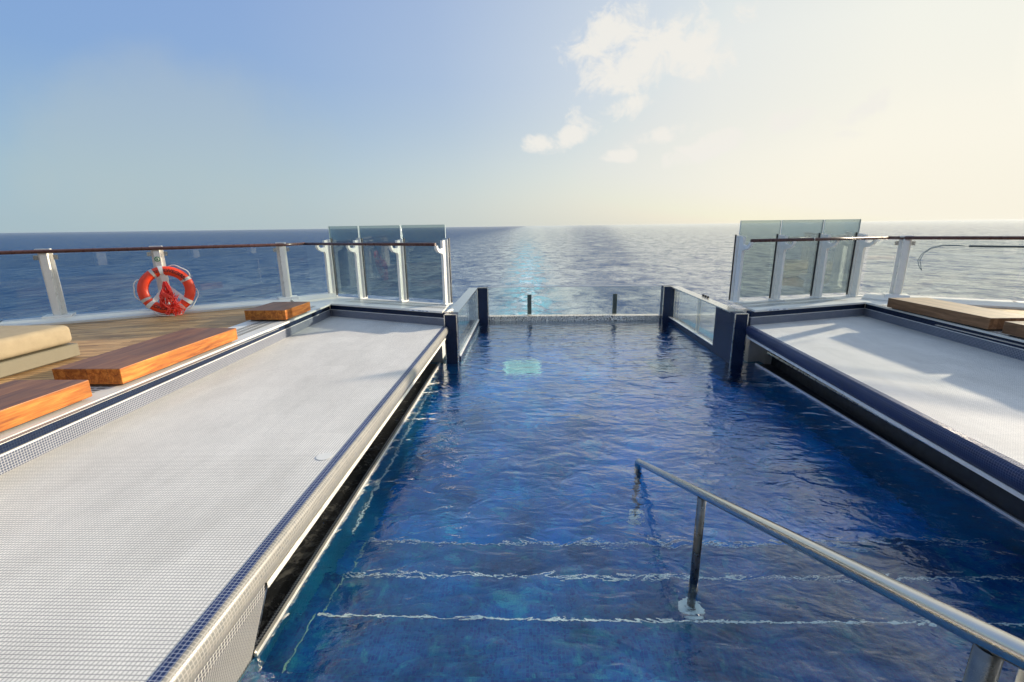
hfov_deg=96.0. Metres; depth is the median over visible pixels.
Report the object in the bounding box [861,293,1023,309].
deck curb
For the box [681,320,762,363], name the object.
pool wall
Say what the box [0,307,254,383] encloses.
teak deck
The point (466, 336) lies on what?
glass pool wall
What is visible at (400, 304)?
drain grate
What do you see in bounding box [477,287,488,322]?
pool column
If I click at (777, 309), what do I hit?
depth plaque
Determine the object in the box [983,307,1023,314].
teak deck
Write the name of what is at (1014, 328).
wood bench
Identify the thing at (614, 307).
steel bracket
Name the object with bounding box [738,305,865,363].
ship hull
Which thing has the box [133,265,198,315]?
life ring
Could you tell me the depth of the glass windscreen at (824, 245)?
7.29 m
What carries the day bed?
on the teak deck at (94, 338)
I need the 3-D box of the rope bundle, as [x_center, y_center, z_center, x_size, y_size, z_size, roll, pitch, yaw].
[-4.902,-0.597,6.641,0.299,0.534,0.103,-9,16,-31]
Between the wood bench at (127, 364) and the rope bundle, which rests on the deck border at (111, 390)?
the wood bench at (127, 364)
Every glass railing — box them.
[0,242,325,318]
[862,235,1023,299]
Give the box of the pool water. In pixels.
[237,320,1023,681]
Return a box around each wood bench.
[0,380,91,432]
[52,328,237,384]
[244,302,310,320]
[887,298,1023,329]
[1002,321,1023,338]
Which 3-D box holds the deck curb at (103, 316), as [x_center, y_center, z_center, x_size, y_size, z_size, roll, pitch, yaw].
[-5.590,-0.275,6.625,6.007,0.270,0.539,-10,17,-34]
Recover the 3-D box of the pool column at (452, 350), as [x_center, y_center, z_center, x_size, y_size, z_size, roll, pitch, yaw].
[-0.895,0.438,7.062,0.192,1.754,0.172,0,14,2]
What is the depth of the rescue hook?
6.59 m
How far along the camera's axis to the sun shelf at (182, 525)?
2.63 m
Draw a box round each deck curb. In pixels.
[0,292,337,325]
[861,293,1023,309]
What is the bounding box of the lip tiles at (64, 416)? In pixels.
[0,328,278,443]
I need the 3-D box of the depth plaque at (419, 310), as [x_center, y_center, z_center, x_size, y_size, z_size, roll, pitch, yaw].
[-1.387,-0.453,6.906,0.360,0.023,0.006,5,15,23]
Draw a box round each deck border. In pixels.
[0,296,448,444]
[736,295,1023,342]
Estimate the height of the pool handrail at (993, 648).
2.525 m
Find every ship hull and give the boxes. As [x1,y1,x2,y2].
[429,341,445,363]
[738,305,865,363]
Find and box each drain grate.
[91,307,312,392]
[346,299,454,308]
[735,297,841,306]
[876,305,1023,339]
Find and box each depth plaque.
[409,309,429,311]
[768,308,787,310]
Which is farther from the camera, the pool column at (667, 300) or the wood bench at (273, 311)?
the pool column at (667, 300)
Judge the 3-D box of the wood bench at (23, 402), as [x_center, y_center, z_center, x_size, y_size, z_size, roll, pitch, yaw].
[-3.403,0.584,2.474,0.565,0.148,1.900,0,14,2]
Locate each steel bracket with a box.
[527,294,531,313]
[612,294,616,313]
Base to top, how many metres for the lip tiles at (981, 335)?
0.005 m
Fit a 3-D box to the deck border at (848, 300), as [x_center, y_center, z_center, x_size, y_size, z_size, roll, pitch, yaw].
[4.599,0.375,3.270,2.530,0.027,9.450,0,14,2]
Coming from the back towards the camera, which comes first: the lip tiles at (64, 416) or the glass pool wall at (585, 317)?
the glass pool wall at (585, 317)
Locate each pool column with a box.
[444,313,459,363]
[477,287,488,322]
[659,285,674,321]
[725,312,748,363]
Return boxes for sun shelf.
[0,305,447,681]
[746,304,1023,526]
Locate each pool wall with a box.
[430,321,468,363]
[447,288,478,360]
[488,285,661,320]
[669,286,741,359]
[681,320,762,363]
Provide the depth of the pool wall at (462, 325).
9.57 m
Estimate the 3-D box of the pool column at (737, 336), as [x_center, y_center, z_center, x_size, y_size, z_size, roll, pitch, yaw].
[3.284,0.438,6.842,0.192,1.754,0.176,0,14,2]
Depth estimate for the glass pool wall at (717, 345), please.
7.40 m
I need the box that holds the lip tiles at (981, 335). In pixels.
[937,325,1023,346]
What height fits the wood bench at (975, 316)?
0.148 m
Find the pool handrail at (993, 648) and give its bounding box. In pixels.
[635,458,1023,681]
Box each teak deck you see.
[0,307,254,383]
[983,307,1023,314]
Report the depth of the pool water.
3.01 m
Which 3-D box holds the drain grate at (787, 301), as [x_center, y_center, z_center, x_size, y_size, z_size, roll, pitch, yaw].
[4.319,-0.606,7.147,1.884,0.001,0.360,-5,15,-16]
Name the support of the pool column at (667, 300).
on the pool floor
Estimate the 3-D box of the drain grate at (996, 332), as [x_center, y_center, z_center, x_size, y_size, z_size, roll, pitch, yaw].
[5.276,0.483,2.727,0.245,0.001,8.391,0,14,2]
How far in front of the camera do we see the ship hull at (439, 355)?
7.10 m
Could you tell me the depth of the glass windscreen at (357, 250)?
7.68 m
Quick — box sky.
[0,0,1023,232]
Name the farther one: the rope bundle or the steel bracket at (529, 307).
the steel bracket at (529, 307)
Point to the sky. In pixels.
(116, 115)
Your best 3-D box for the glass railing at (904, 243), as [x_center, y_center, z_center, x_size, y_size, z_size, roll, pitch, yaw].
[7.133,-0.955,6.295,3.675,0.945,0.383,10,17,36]
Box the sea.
[0,220,1023,333]
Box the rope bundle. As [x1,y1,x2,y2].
[159,281,185,315]
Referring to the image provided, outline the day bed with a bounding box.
[0,325,79,378]
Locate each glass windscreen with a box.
[305,224,452,304]
[728,219,887,302]
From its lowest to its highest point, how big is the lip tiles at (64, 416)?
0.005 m
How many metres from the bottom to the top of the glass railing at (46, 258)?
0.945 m
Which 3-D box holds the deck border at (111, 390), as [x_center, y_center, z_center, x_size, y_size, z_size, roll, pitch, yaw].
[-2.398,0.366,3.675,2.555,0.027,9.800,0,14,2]
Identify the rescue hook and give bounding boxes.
[917,245,1023,270]
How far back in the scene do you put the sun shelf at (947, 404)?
4.45 m
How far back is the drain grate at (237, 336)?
5.68 m

